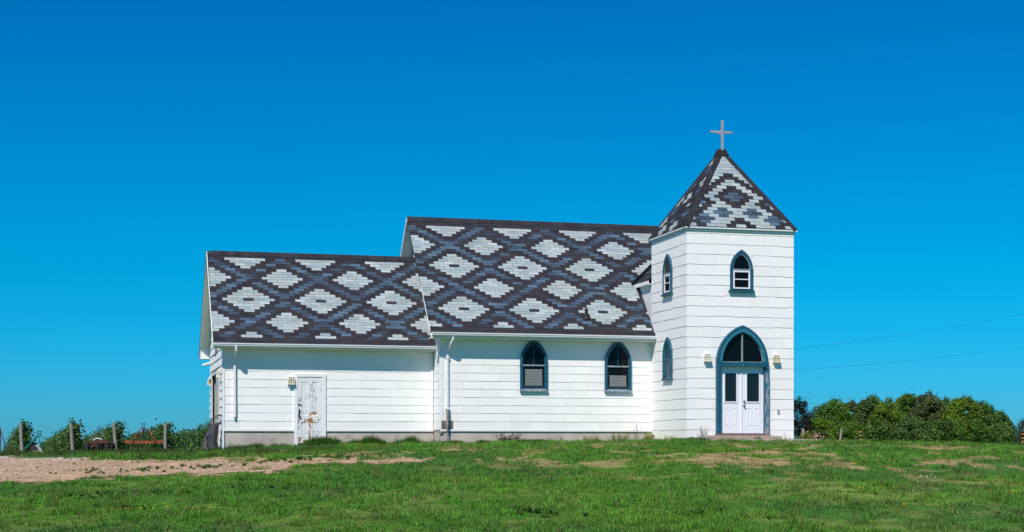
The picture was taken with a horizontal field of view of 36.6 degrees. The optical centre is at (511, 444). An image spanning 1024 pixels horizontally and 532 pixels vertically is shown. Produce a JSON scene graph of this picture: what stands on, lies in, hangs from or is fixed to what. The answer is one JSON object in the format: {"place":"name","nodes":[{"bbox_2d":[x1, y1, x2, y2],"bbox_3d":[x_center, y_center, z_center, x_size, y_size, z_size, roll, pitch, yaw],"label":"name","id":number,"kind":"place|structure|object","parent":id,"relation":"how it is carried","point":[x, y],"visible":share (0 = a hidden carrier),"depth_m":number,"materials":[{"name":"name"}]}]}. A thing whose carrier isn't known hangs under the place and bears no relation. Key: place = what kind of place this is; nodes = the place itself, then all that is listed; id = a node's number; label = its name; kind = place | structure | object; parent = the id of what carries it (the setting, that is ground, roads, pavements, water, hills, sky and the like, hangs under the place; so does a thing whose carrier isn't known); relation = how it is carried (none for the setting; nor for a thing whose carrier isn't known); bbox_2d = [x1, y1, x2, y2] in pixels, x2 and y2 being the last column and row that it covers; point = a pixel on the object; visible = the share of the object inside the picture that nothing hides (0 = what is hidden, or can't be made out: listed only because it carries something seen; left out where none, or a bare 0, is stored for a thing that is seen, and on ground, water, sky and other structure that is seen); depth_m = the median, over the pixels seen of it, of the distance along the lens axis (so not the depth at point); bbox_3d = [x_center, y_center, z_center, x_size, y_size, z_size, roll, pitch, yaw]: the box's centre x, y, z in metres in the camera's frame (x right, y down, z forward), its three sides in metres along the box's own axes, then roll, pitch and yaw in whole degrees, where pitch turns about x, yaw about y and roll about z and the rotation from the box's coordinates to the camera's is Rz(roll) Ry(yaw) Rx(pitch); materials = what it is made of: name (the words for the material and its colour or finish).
{"place":"outdoors","nodes":[
{"label":"outdoors","id":0,"kind":"place"},
{"bbox_2d":[0,456,514,482],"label":"dirt track","id":1,"kind":"structure","parent":0,"point":[62,475],"depth_m":41.13,"materials":[{"name":"beige soil"}]},
{"bbox_2d":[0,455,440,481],"bbox_3d":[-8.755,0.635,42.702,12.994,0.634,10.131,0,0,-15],"label":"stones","id":2,"kind":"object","parent":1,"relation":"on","point":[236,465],"visible":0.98,"depth_m":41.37,"materials":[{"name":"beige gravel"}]},
{"bbox_2d":[0,435,1023,531],"bbox_3d":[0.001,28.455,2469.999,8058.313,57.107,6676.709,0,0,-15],"label":"ground","id":3,"kind":"structure","parent":0,"point":[615,464],"depth_m":35.47,"materials":[{"name":"green plant"}]},
{"bbox_2d":[0,428,6,450],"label":"red implement","id":4,"kind":"object","parent":3,"relation":"on","point":[3,440],"visible":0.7,"depth_m":63.98,"materials":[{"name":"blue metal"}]},
{"bbox_2d":[2,419,35,451],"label":"vine row","id":5,"kind":"object","parent":3,"relation":"on","point":[13,442],"visible":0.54,"depth_m":75.31,"materials":[{"name":"green plant"}]},
{"bbox_2d":[19,423,23,451],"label":"vine post","id":6,"kind":"object","parent":3,"relation":"on","point":[21,435],"visible":0.74,"depth_m":73.94,"materials":[{"name":"grey wood"}]},
{"bbox_2d":[23,431,47,452],"bbox_3d":[-19.704,-0.092,64.183,1.027,0.964,0.534,0,0,6],"label":"green implement","id":7,"kind":"object","parent":3,"relation":"on","point":[34,446],"visible":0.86,"depth_m":63.99,"materials":[{"name":"metal"}]},
{"bbox_2d":[37,417,90,452],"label":"vine row","id":8,"kind":"object","parent":3,"relation":"on","point":[60,441],"visible":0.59,"depth_m":76.48,"materials":[{"name":"green plant"}]},
{"bbox_2d":[69,423,73,451],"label":"vine post","id":9,"kind":"object","parent":3,"relation":"on","point":[71,437],"visible":0.74,"depth_m":73.94,"materials":[{"name":"grey wood"}]},
{"bbox_2d":[84,426,115,450],"bbox_3d":[-17.170,-0.255,64.284,1.472,1.033,0.831,0,0,0],"label":"disc harrow","id":10,"kind":"object","parent":3,"relation":"on","point":[96,445],"visible":0.96,"depth_m":64.00,"materials":[{"name":"brown metal"}]},
{"bbox_2d":[78,419,134,451],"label":"vine row","id":11,"kind":"object","parent":3,"relation":"on","point":[107,432],"visible":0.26,"depth_m":75.70,"materials":[{"name":"green plant"}]},
{"bbox_2d":[112,423,116,447],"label":"vine post","id":12,"kind":"object","parent":3,"relation":"on","point":[114,433],"visible":0.62,"depth_m":73.94,"materials":[{"name":"grey wood"}]},
{"bbox_2d":[124,423,163,450],"bbox_3d":[-15.284,-0.296,64.227,1.751,1.207,0.699,0,0,0],"label":"cultivator","id":13,"kind":"object","parent":3,"relation":"on","point":[143,441],"visible":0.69,"depth_m":64.00,"materials":[{"name":"orange metal"}]},
{"bbox_2d":[123,418,181,449],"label":"vine row","id":14,"kind":"object","parent":3,"relation":"on","point":[157,433],"visible":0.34,"depth_m":76.75,"materials":[{"name":"green plant"}]},
{"bbox_2d":[164,423,166,448],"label":"vine post","id":15,"kind":"object","parent":3,"relation":"on","point":[165,435],"visible":0.67,"depth_m":73.93,"materials":[{"name":"grey wood"}]},
{"bbox_2d":[171,419,209,450],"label":"vine row","id":16,"kind":"object","parent":3,"relation":"on","point":[192,440],"visible":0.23,"depth_m":83.00,"materials":[{"name":"green plant"}]},
{"bbox_2d":[201,429,209,449],"bbox_3d":[-9.742,-0.089,49.533,0.325,0.839,0.698,0,0,25],"label":"rubber mat","id":17,"kind":"object","parent":3,"relation":"on","point":[205,442],"visible":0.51,"depth_m":49.49,"materials":[{"name":"black rubber"}]},
{"bbox_2d":[207,423,218,448],"bbox_3d":[-9.555,-0.184,49.424,0.396,1.030,0.717,0,0,-15],"label":"rubber cover","id":18,"kind":"object","parent":3,"relation":"on","point":[212,436],"visible":0.74,"depth_m":49.15,"materials":[{"name":"black rubber"}]},
{"bbox_2d":[209,414,221,425],"bbox_3d":[-9.434,-0.765,49.379,0.452,0.408,0.322,0,0,-15],"label":"hose","id":19,"kind":"object","parent":18,"relation":"on","point":[215,418],"visible":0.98,"depth_m":49.45,"materials":[{"name":"grey rubber"}]},
{"bbox_2d":[496,433,520,440],"bbox_3d":[-0.101,-0.213,50.057,0.893,0.433,0.441,0,0,-15],"label":"weed","id":20,"kind":"object","parent":3,"relation":"on","point":[507,438],"visible":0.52,"depth_m":50.07,"materials":[{"name":"green plant"}]},
{"bbox_2d":[199,120,818,448],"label":"church","id":21,"kind":"structure","parent":3,"relation":"on","point":[678,322],"depth_m":50.27,"materials":[{"name":"white wood"}]},
{"bbox_2d":[520,340,547,391],"bbox_3d":[0.712,-2.592,50.499,0.940,1.715,0.105,0,0,-15],"label":"window","id":22,"kind":"structure","parent":21,"relation":"in","point":[533,358],"depth_m":50.51,"materials":[{"name":"glass"}]},
{"bbox_2d":[604,342,631,391],"bbox_3d":[3.517,-2.592,51.238,0.940,1.715,0.105,0,0,-15],"label":"window","id":23,"kind":"structure","parent":21,"relation":"in","point":[618,363],"depth_m":51.25,"materials":[{"name":"glass"}]},
{"bbox_2d":[107,440,1023,509],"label":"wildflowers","id":24,"kind":"object","parent":3,"relation":"on","point":[721,449],"visible":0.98,"depth_m":35.58,"materials":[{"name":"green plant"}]},
{"bbox_2d":[582,436,602,440],"bbox_3d":[2.656,-0.164,50.751,0.730,0.276,0.380,0,0,-15],"label":"weed","id":25,"kind":"object","parent":3,"relation":"on","point":[589,438],"visible":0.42,"depth_m":50.73,"materials":[{"name":"green plant"}]},
{"bbox_2d":[606,431,629,440],"bbox_3d":[3.520,-0.244,50.992,0.820,0.400,0.362,0,0,-21],"label":"weed","id":26,"kind":"object","parent":3,"relation":"on","point":[614,438],"visible":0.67,"depth_m":50.97,"materials":[{"name":"green plant"}]},
{"bbox_2d":[644,432,654,439],"bbox_3d":[4.531,-0.238,51.080,0.530,0.368,0.324,0,0,-26],"label":"weed","id":27,"kind":"object","parent":3,"relation":"on","point":[647,436],"visible":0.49,"depth_m":51.04,"materials":[{"name":"green plant"}]},
{"bbox_2d":[696,426,706,438],"bbox_3d":[5.958,-0.327,48.312,0.376,0.517,0.320,0,0,-3],"label":"weed","id":28,"kind":"object","parent":3,"relation":"on","point":[705,435],"visible":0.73,"depth_m":48.32,"materials":[{"name":"green plant"}]},
{"bbox_2d":[794,395,814,438],"bbox_3d":[10.716,-1.005,57.984,1.260,2.111,0.955,0,0,13],"label":"tree","id":29,"kind":"object","parent":3,"relation":"on","point":[800,406],"visible":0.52,"depth_m":57.90,"materials":[{"name":"green plant"}]},
{"bbox_2d":[796,430,815,438],"bbox_3d":[9.448,-0.252,49.575,0.708,0.421,0.387,0,0,-15],"label":"weed","id":30,"kind":"object","parent":3,"relation":"on","point":[807,435],"visible":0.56,"depth_m":49.53,"materials":[{"name":"green plant"}]},
{"bbox_2d":[799,402,816,435],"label":"shrub","id":31,"kind":"object","parent":3,"relation":"on","point":[811,411],"visible":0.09,"depth_m":86.01,"materials":[{"name":"green plant"}]},
{"bbox_2d":[804,425,822,438],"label":"shrub","id":32,"kind":"object","parent":3,"relation":"on","point":[816,429],"visible":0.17,"depth_m":65.87,"materials":[{"name":"green plant"}]},
{"bbox_2d":[800,416,844,440],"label":"shrub","id":33,"kind":"object","parent":3,"relation":"on","point":[824,424],"visible":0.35,"depth_m":75.65,"materials":[{"name":"green plant"}]},
{"bbox_2d":[813,431,832,439],"bbox_3d":[12.286,-0.328,61.909,1.261,0.638,1.091,0,0,-15],"label":"rose bush","id":34,"kind":"object","parent":3,"relation":"on","point":[819,435],"visible":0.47,"depth_m":61.85,"materials":[{"name":"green plant"}]},
{"bbox_2d":[808,395,858,426],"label":"shrub","id":35,"kind":"object","parent":3,"relation":"on","point":[836,409],"visible":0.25,"depth_m":79.72,"materials":[{"name":"green plant"}]},
{"bbox_2d":[844,399,860,415],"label":"shrub","id":36,"kind":"object","parent":3,"relation":"on","point":[851,406],"visible":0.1,"depth_m":81.86,"materials":[{"name":"green plant"}]},
{"bbox_2d":[836,419,869,440],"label":"shrub","id":37,"kind":"object","parent":3,"relation":"on","point":[851,429],"visible":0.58,"depth_m":76.60,"materials":[{"name":"green plant"}]},
{"bbox_2d":[852,392,881,424],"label":"shrub","id":38,"kind":"object","parent":3,"relation":"on","point":[866,407],"visible":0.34,"depth_m":80.78,"materials":[{"name":"green plant"}]},
{"bbox_2d":[858,418,902,441],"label":"shrub","id":39,"kind":"object","parent":3,"relation":"on","point":[875,429],"visible":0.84,"depth_m":76.54,"materials":[{"name":"green plant"}]},
{"bbox_2d":[869,393,906,426],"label":"shrub","id":40,"kind":"object","parent":3,"relation":"on","point":[887,409],"visible":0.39,"depth_m":79.70,"materials":[{"name":"green plant"}]},
{"bbox_2d":[895,392,917,417],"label":"shrub","id":41,"kind":"object","parent":3,"relation":"on","point":[906,402],"visible":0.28,"depth_m":81.78,"materials":[{"name":"green plant"}]},
{"bbox_2d":[891,415,937,441],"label":"shrub","id":42,"kind":"object","parent":3,"relation":"on","point":[913,428],"visible":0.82,"depth_m":76.62,"materials":[{"name":"green plant"}]},
{"bbox_2d":[906,389,944,421],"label":"shrub","id":43,"kind":"object","parent":3,"relation":"on","point":[927,407],"visible":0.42,"depth_m":80.67,"materials":[{"name":"green plant"}]},
{"bbox_2d":[923,419,962,442],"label":"shrub","id":44,"kind":"object","parent":3,"relation":"on","point":[945,429],"visible":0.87,"depth_m":76.62,"materials":[{"name":"green plant"}]},
{"bbox_2d":[935,396,952,414],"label":"shrub","id":45,"kind":"object","parent":3,"relation":"on","point":[944,404],"visible":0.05,"depth_m":81.79,"materials":[{"name":"green plant"}]},
{"bbox_2d":[941,390,987,423],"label":"shrub","id":46,"kind":"object","parent":3,"relation":"on","point":[957,408],"visible":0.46,"depth_m":79.77,"materials":[{"name":"green plant"}]},
{"bbox_2d":[948,417,997,443],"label":"shrub","id":47,"kind":"object","parent":3,"relation":"on","point":[975,430],"visible":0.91,"depth_m":76.47,"materials":[{"name":"green plant"}]},
{"bbox_2d":[975,400,1004,426],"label":"shrub","id":48,"kind":"object","parent":3,"relation":"on","point":[989,414],"visible":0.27,"depth_m":80.80,"materials":[{"name":"green plant"}]},
{"bbox_2d":[988,421,1015,443],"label":"shrub","id":49,"kind":"object","parent":3,"relation":"on","point":[1004,434],"visible":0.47,"depth_m":77.71,"materials":[{"name":"green plant"}]},
{"bbox_2d":[994,408,1016,442],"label":"shrub","id":50,"kind":"object","parent":3,"relation":"on","point":[1008,422],"visible":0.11,"depth_m":81.79,"materials":[{"name":"green plant"}]},
{"bbox_2d":[1015,417,1023,442],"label":"tree","id":51,"kind":"object","parent":3,"relation":"on","point":[1020,431],"visible":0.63,"depth_m":104.88,"materials":[{"name":"green plant"}]},
{"bbox_2d":[0,0,1023,450],"label":"sky","id":52,"kind":"structure","parent":0,"point":[140,139],"materials":[{"name":"blue"}]},
{"bbox_2d":[794,347,1020,370],"bbox_3d":[31.821,-6.629,84.000,0.008,7.939,71.106,0,0,38],"label":"power line","id":53,"kind":"object","parent":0,"point":[899,361],"visible":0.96,"depth_m":63.05,"materials":[{"name":"black metal"}]},
{"bbox_2d":[799,314,1021,348],"bbox_3d":[31.821,-8.899,84.000,0.008,10.966,71.106,0,0,38],"label":"power line","id":54,"kind":"object","parent":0,"point":[905,334],"visible":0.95,"depth_m":64.20,"materials":[{"name":"black metal"}]}
]}

